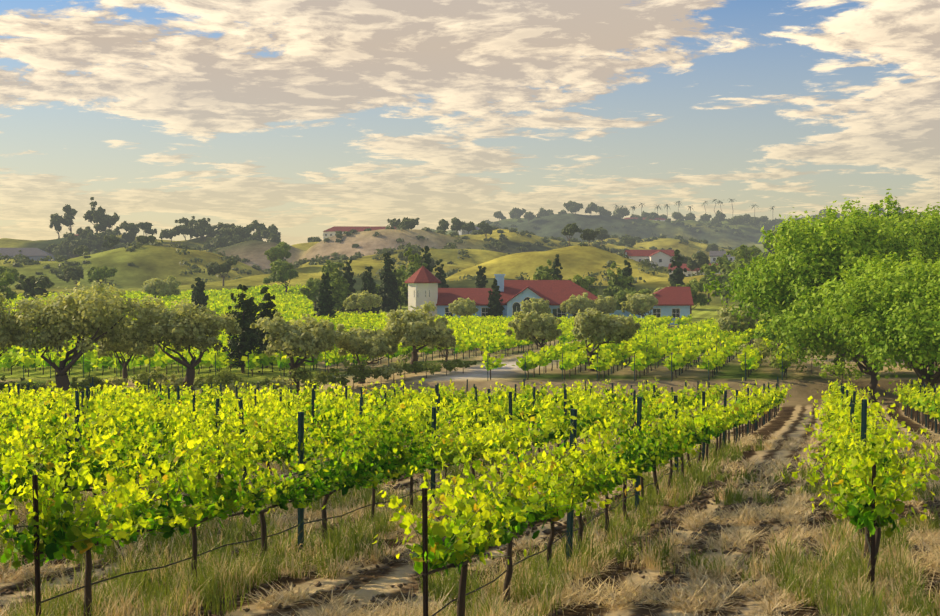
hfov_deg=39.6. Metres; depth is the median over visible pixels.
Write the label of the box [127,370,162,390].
bush
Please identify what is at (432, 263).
slope tree
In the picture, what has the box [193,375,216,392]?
hedge bush
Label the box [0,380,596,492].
vine row
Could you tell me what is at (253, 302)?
cypress tree
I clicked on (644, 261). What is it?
hill shrubs
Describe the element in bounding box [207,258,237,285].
field tree
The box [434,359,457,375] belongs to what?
hedge bush
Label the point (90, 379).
hedge bush
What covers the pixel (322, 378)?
hedge bush
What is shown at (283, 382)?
hedge bush
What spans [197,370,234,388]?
bush
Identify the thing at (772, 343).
bush
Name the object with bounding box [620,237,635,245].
slope tree
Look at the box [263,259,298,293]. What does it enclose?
field tree
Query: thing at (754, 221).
ridge tree
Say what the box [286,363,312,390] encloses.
hedge bush
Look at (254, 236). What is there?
hill tree
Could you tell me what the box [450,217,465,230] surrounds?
hill tree
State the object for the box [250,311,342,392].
olive tree
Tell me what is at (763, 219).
ridge tree
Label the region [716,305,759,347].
olive tree
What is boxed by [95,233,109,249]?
hill tree
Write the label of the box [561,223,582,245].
slope tree
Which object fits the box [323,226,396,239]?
hilltop house
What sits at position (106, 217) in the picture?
hill tree
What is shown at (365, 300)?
round tree
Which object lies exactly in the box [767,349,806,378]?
tree
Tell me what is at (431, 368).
hedge bush
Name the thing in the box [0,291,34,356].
olive tree
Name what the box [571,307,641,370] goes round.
olive tree
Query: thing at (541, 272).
tall villa tree
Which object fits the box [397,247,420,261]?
slope tree
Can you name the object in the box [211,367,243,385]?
hedge bush
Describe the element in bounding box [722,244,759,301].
tall tree
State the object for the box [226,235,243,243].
hill tree
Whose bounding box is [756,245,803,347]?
tree
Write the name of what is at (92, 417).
vine row
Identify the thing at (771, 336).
slim tree
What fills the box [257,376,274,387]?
hedge bush
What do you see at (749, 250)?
valley tree
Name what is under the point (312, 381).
bush
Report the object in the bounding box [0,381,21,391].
hedge bush
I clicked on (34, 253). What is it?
house
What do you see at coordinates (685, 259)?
slope tree
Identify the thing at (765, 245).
valley tree
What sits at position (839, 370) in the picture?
tree
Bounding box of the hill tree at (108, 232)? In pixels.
[99,228,121,241]
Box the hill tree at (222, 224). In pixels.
[216,222,236,241]
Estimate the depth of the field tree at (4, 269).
327.26 m
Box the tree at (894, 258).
[841,251,939,388]
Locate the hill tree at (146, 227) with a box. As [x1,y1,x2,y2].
[135,222,156,235]
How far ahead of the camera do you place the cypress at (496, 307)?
235.55 m
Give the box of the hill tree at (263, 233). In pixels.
[256,226,277,239]
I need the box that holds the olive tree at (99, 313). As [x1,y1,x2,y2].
[0,280,145,395]
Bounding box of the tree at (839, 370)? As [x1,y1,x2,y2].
[819,357,865,384]
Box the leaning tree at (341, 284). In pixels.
[329,268,351,313]
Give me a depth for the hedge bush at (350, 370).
108.12 m
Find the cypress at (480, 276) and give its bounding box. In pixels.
[475,265,487,287]
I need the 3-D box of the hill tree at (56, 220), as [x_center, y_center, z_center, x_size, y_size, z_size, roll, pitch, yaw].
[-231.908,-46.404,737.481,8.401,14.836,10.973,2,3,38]
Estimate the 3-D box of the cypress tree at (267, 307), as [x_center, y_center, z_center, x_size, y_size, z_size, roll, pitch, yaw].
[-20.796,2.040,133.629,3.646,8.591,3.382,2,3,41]
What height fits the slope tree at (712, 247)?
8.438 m
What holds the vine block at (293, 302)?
on the ground at (164, 259)
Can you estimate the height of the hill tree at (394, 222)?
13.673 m
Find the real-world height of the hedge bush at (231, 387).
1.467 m
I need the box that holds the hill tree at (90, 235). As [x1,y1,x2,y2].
[86,232,101,251]
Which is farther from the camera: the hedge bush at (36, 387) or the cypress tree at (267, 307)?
the cypress tree at (267, 307)
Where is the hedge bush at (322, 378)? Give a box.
[308,370,338,389]
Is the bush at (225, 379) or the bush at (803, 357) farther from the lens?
the bush at (803, 357)
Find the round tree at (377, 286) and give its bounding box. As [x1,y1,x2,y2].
[374,284,381,313]
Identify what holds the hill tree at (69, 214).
on the ground at (164, 259)
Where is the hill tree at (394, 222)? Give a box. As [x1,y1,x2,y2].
[387,218,400,228]
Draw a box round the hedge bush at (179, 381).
[161,374,183,391]
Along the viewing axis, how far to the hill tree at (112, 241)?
507.06 m
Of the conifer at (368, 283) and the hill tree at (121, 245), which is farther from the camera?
the hill tree at (121, 245)
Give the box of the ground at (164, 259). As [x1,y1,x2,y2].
[0,213,939,615]
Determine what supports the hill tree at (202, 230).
on the ground at (164, 259)
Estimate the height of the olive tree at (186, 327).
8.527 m
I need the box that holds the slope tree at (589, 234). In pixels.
[580,228,599,245]
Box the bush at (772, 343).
[752,336,778,365]
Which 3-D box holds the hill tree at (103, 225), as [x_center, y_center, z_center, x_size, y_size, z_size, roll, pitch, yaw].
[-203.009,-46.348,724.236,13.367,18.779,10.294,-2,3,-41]
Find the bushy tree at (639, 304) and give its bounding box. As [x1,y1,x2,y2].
[619,293,657,316]
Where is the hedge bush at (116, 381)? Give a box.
[103,376,126,387]
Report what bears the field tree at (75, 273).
on the ground at (164, 259)
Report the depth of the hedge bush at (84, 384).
102.82 m
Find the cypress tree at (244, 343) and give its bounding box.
[217,284,262,372]
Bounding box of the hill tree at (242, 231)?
[229,225,253,237]
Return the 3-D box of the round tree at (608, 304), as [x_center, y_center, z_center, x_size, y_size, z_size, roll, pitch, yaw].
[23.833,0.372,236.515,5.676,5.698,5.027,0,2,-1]
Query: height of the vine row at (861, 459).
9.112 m
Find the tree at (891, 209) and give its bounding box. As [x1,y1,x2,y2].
[843,189,939,225]
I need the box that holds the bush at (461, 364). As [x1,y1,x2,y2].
[451,359,476,372]
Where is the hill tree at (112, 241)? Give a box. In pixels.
[102,234,119,248]
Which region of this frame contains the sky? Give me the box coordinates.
[0,0,939,245]
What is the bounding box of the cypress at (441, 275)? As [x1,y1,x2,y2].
[433,259,448,287]
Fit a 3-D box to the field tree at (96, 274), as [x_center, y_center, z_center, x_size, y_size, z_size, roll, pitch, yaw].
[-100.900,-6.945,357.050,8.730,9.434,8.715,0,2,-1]
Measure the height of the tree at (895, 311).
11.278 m
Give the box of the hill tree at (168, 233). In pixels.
[159,229,176,242]
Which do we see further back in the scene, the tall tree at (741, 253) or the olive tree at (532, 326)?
the tall tree at (741, 253)
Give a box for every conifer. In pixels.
[361,266,378,313]
[377,252,400,311]
[420,245,432,271]
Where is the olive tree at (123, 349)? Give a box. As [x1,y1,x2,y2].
[94,320,155,384]
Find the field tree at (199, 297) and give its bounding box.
[191,277,209,310]
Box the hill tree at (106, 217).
[95,212,119,228]
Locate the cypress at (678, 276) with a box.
[667,249,686,286]
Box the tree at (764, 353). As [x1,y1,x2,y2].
[734,338,771,370]
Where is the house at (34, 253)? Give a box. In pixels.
[0,248,53,260]
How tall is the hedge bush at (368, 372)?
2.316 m
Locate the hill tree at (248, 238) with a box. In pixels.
[243,236,258,241]
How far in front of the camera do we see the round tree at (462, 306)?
228.65 m
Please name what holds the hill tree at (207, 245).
on the ground at (164, 259)
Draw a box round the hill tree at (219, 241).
[211,234,235,247]
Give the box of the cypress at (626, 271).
[619,260,635,309]
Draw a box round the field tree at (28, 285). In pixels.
[15,274,54,299]
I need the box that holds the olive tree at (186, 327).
[126,295,241,394]
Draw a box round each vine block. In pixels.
[0,283,322,377]
[310,311,692,372]
[481,318,794,381]
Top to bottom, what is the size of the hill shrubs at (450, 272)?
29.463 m
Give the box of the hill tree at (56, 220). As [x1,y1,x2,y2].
[49,213,63,238]
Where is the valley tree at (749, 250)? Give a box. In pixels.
[730,245,761,260]
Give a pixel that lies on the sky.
(303, 118)
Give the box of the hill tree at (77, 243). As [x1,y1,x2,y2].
[68,237,101,253]
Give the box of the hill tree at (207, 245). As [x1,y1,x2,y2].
[197,240,216,250]
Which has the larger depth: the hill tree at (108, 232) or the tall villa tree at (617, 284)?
the hill tree at (108, 232)
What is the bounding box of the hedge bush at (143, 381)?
[134,375,153,392]
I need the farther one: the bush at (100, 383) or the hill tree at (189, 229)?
the hill tree at (189, 229)
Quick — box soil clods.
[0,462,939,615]
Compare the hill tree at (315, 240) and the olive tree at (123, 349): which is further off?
the hill tree at (315, 240)
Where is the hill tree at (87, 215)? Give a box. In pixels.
[83,197,105,232]
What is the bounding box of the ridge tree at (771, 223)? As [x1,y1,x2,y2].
[765,219,773,228]
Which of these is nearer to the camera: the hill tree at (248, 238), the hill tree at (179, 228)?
the hill tree at (248, 238)
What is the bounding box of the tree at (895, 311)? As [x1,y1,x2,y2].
[808,245,939,421]
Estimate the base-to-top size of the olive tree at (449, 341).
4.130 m
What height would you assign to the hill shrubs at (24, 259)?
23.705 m
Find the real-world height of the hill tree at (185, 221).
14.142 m
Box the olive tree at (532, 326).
[505,311,562,355]
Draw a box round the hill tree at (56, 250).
[51,243,66,259]
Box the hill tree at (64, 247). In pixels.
[59,232,81,257]
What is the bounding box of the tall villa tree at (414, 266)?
[399,247,427,306]
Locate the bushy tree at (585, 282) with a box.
[568,274,598,295]
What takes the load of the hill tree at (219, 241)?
on the ground at (164, 259)
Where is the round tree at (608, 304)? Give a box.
[594,295,616,313]
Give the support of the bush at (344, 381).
on the ground at (164, 259)
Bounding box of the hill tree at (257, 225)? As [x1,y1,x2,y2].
[246,220,266,238]
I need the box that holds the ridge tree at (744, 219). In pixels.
[733,215,746,223]
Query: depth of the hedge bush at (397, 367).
107.37 m
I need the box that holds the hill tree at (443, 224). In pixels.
[436,218,449,231]
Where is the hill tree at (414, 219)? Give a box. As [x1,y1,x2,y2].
[402,217,419,228]
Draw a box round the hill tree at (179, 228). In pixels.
[173,224,190,240]
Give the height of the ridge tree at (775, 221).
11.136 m
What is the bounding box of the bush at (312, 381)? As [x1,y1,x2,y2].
[300,377,320,388]
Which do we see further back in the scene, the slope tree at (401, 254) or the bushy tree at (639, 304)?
the slope tree at (401, 254)
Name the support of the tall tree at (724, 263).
on the ground at (164, 259)
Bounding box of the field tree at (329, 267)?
[321,260,356,291]
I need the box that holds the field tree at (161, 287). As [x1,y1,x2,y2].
[141,276,180,298]
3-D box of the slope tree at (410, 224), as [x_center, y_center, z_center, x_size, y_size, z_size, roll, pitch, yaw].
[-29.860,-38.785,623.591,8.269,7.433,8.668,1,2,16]
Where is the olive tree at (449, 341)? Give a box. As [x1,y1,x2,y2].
[427,334,456,361]
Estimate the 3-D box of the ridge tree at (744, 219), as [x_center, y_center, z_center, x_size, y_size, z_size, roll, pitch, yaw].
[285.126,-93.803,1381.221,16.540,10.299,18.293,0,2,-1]
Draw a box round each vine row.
[0,378,467,444]
[0,378,535,462]
[0,378,667,544]
[0,379,169,402]
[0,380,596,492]
[0,380,724,615]
[0,381,219,404]
[0,382,344,419]
[1,377,94,400]
[1,381,293,429]
[2,375,413,427]
[372,377,939,615]
[781,378,939,596]
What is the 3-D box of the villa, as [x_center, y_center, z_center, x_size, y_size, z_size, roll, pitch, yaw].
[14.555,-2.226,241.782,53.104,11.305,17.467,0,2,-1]
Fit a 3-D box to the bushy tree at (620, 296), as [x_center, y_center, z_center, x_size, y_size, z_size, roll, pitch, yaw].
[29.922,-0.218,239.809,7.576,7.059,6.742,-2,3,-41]
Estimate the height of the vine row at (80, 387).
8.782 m
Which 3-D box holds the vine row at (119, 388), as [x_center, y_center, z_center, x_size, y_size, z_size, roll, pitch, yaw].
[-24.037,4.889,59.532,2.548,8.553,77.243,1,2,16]
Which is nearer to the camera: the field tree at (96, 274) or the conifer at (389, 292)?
the conifer at (389, 292)
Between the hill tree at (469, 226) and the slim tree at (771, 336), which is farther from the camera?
the hill tree at (469, 226)
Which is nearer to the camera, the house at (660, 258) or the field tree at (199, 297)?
the field tree at (199, 297)
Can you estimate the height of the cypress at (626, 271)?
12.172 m
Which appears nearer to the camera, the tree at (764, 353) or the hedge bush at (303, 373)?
the hedge bush at (303, 373)
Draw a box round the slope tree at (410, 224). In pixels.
[399,219,415,228]
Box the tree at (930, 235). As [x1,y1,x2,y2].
[822,197,939,368]
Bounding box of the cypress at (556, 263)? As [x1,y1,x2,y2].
[550,254,563,279]
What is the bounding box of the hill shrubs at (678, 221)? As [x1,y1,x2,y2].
[481,212,886,237]
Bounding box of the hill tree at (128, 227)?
[115,221,139,233]
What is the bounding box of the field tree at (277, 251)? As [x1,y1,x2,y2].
[264,241,291,262]
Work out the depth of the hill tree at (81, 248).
514.76 m
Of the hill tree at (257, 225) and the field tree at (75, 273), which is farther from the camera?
the hill tree at (257, 225)
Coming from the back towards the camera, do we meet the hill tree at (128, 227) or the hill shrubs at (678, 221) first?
the hill shrubs at (678, 221)
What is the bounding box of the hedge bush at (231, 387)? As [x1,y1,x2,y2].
[222,381,260,392]
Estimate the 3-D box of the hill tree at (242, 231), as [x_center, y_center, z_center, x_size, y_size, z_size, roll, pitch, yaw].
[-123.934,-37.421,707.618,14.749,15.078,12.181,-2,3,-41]
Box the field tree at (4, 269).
[0,266,19,287]
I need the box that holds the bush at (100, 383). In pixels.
[93,377,105,392]
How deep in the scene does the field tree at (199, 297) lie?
238.33 m
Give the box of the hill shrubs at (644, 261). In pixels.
[579,234,768,287]
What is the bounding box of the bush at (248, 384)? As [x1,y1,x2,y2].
[238,381,256,390]
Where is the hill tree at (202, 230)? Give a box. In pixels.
[190,222,217,240]
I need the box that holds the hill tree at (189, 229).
[182,221,210,237]
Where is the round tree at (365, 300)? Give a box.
[343,290,381,312]
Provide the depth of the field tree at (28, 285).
285.54 m
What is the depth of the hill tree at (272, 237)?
692.78 m
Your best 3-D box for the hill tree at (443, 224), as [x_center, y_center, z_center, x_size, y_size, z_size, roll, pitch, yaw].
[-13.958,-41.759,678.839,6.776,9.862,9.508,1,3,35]
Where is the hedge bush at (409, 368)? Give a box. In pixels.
[395,353,422,380]
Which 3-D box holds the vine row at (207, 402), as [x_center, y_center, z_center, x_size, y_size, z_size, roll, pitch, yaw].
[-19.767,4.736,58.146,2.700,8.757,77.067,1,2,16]
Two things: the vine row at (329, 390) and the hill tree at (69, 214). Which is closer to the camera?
the vine row at (329, 390)
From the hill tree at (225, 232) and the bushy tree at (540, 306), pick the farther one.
the hill tree at (225, 232)
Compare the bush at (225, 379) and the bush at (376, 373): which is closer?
the bush at (225, 379)
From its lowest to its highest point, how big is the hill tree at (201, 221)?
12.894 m
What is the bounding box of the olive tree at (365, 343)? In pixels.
[336,324,399,383]
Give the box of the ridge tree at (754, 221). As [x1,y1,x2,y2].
[748,217,759,226]
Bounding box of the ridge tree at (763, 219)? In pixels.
[760,216,768,222]
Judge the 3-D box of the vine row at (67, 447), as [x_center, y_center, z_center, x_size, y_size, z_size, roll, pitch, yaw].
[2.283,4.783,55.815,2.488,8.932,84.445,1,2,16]
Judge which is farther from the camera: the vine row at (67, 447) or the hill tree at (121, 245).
the hill tree at (121, 245)
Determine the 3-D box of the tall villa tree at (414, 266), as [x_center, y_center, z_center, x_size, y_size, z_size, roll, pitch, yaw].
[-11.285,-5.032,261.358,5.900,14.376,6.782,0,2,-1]
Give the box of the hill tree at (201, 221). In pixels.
[195,218,209,239]
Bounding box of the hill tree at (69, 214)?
[61,204,77,232]
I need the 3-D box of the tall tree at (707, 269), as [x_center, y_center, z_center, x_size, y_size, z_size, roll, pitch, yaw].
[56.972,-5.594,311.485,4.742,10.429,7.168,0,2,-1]
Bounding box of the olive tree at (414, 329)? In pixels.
[381,301,453,372]
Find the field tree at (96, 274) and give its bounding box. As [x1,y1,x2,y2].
[86,266,117,283]
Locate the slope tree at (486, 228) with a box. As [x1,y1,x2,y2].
[477,221,492,237]
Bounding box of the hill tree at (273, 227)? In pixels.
[271,224,280,236]
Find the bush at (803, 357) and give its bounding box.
[792,346,836,373]
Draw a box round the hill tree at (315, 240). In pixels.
[310,237,321,241]
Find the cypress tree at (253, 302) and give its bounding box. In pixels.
[238,300,258,338]
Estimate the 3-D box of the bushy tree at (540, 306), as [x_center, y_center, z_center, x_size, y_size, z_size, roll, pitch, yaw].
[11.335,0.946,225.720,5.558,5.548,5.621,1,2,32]
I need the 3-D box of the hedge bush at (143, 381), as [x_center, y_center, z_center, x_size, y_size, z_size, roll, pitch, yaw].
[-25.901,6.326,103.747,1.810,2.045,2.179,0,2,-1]
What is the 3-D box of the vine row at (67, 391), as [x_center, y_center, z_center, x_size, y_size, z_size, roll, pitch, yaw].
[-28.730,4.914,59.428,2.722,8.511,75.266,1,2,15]
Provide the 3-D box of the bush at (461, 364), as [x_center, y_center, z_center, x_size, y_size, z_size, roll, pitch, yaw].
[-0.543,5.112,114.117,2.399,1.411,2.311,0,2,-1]
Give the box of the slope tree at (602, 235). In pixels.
[595,227,608,244]
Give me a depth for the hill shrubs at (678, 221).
1313.77 m
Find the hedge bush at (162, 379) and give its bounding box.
[149,366,181,389]
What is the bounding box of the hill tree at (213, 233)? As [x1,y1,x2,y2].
[209,229,221,236]
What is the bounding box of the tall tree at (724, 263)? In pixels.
[709,251,735,306]
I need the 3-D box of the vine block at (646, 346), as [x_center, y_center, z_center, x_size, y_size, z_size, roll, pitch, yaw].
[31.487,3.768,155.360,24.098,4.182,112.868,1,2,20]
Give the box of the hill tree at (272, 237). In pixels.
[267,233,280,243]
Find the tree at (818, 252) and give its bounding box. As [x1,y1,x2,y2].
[703,200,932,374]
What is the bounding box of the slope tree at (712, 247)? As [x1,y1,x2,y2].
[705,243,718,251]
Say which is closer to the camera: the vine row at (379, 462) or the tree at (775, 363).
the vine row at (379, 462)
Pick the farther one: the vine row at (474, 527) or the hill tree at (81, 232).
the hill tree at (81, 232)
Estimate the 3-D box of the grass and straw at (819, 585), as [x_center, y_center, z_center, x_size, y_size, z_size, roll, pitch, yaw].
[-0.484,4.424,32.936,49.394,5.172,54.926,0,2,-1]
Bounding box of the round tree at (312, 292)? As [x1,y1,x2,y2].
[299,278,323,311]
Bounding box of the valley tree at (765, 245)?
[763,230,782,252]
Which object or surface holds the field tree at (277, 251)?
on the ground at (164, 259)
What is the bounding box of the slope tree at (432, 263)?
[418,257,434,271]
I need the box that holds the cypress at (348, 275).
[339,259,358,312]
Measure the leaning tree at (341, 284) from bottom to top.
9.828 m
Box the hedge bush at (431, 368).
[412,360,442,377]
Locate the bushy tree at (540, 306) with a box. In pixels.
[520,298,550,314]
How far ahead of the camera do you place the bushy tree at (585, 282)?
260.01 m
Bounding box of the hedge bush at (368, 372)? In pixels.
[351,362,372,382]
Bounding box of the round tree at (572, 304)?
[559,292,599,315]
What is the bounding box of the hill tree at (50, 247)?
[45,243,57,253]
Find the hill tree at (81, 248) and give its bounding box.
[73,245,88,254]
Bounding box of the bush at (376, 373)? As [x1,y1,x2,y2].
[371,367,390,383]
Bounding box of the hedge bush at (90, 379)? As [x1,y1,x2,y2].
[82,375,101,383]
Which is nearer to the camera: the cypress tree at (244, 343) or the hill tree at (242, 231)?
the cypress tree at (244, 343)
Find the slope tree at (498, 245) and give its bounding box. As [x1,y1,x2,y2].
[494,241,507,251]
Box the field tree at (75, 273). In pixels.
[59,266,83,290]
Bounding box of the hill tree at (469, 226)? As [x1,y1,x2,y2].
[461,221,475,233]
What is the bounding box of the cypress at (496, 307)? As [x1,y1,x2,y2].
[487,279,504,318]
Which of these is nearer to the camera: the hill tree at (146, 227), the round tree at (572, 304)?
the round tree at (572, 304)
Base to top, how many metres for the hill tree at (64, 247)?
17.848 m
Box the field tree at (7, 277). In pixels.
[0,271,16,299]
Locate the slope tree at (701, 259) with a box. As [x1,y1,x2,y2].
[686,251,709,272]
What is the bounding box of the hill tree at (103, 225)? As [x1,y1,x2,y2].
[91,208,117,231]
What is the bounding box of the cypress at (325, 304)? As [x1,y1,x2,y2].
[313,272,337,317]
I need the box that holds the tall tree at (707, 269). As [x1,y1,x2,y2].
[699,263,718,304]
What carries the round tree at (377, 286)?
on the ground at (164, 259)
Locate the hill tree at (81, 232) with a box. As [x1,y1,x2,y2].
[76,226,93,238]
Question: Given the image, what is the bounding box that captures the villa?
[405,266,693,324]
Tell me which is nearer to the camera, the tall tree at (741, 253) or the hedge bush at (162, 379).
the hedge bush at (162, 379)
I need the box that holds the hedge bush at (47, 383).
[38,380,56,390]
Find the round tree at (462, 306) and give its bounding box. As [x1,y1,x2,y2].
[448,297,478,316]
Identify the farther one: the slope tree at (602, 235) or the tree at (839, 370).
the slope tree at (602, 235)
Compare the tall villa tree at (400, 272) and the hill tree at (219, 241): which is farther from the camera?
the hill tree at (219, 241)
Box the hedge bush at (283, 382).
[270,375,296,390]
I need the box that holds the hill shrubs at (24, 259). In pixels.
[0,239,337,294]
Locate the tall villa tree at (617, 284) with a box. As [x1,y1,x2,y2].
[603,262,634,309]
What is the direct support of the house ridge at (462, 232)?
on the ground at (164, 259)
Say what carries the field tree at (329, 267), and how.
on the ground at (164, 259)
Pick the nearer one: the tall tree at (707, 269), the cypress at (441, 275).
the cypress at (441, 275)
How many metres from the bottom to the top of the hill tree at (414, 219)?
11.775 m
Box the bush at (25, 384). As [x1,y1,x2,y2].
[19,377,35,387]
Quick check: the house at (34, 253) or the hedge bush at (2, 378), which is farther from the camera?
the house at (34, 253)
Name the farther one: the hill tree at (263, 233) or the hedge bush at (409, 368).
the hill tree at (263, 233)
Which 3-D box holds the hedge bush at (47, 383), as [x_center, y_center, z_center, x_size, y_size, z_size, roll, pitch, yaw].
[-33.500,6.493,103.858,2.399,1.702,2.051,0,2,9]
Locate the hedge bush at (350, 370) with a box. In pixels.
[329,360,367,387]
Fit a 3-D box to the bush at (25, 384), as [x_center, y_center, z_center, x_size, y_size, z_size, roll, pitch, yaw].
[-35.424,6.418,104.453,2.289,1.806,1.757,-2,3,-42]
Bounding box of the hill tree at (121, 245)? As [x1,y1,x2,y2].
[101,243,124,250]
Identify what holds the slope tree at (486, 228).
on the ground at (164, 259)
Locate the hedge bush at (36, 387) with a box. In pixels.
[19,384,44,392]
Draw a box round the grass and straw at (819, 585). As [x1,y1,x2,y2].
[0,430,939,615]
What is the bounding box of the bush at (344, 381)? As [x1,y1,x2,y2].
[327,375,349,386]
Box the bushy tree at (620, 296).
[613,288,655,313]
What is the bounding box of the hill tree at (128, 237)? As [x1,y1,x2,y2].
[121,232,135,242]
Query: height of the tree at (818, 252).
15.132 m
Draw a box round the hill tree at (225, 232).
[218,227,232,241]
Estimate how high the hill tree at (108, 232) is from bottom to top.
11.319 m
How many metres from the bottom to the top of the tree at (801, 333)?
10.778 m
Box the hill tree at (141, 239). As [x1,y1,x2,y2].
[136,235,156,244]
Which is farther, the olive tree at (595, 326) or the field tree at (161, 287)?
the field tree at (161, 287)
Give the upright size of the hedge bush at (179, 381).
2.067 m
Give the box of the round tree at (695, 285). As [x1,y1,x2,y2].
[675,278,711,315]
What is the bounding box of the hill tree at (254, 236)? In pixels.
[244,233,262,240]
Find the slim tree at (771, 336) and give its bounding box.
[752,261,789,349]
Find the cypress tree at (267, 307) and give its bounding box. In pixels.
[254,286,283,367]
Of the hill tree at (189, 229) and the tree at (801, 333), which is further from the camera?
the hill tree at (189, 229)
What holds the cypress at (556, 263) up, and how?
on the ground at (164, 259)
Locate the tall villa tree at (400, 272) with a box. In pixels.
[392,265,405,309]
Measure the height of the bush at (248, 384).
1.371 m
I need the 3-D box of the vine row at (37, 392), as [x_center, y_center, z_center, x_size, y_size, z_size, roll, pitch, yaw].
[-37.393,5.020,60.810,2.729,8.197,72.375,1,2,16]
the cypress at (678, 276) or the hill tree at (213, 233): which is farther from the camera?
the hill tree at (213, 233)
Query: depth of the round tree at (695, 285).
250.18 m
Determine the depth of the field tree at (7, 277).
247.99 m
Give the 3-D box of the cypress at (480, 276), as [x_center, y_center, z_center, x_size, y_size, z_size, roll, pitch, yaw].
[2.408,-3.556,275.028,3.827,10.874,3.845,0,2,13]
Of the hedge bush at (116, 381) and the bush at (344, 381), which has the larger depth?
the bush at (344, 381)
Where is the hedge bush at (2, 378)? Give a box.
[0,375,6,391]
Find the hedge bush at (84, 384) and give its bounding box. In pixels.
[71,377,97,393]
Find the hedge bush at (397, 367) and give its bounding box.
[378,355,404,382]
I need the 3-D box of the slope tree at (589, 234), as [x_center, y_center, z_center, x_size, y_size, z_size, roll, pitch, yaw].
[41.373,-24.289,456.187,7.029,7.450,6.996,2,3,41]
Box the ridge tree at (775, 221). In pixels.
[772,218,784,225]
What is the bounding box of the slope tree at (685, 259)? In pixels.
[671,253,690,263]
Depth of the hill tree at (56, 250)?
688.52 m
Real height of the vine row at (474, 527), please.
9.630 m
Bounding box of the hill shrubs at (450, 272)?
[305,224,632,283]
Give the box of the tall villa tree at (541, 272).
[533,259,560,279]
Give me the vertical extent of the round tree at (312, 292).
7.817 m
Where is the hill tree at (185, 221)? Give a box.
[175,216,196,238]
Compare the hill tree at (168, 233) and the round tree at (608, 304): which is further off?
the hill tree at (168, 233)
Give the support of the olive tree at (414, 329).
on the ground at (164, 259)
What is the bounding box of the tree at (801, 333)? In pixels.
[769,277,904,402]
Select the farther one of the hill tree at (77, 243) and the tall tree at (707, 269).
the hill tree at (77, 243)
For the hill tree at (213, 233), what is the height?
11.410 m
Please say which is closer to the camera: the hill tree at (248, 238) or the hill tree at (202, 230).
the hill tree at (248, 238)
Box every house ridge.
[458,226,479,234]
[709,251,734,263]
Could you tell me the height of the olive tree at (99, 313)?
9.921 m
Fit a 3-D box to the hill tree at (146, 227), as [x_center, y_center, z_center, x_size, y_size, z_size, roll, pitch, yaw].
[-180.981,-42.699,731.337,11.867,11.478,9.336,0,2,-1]

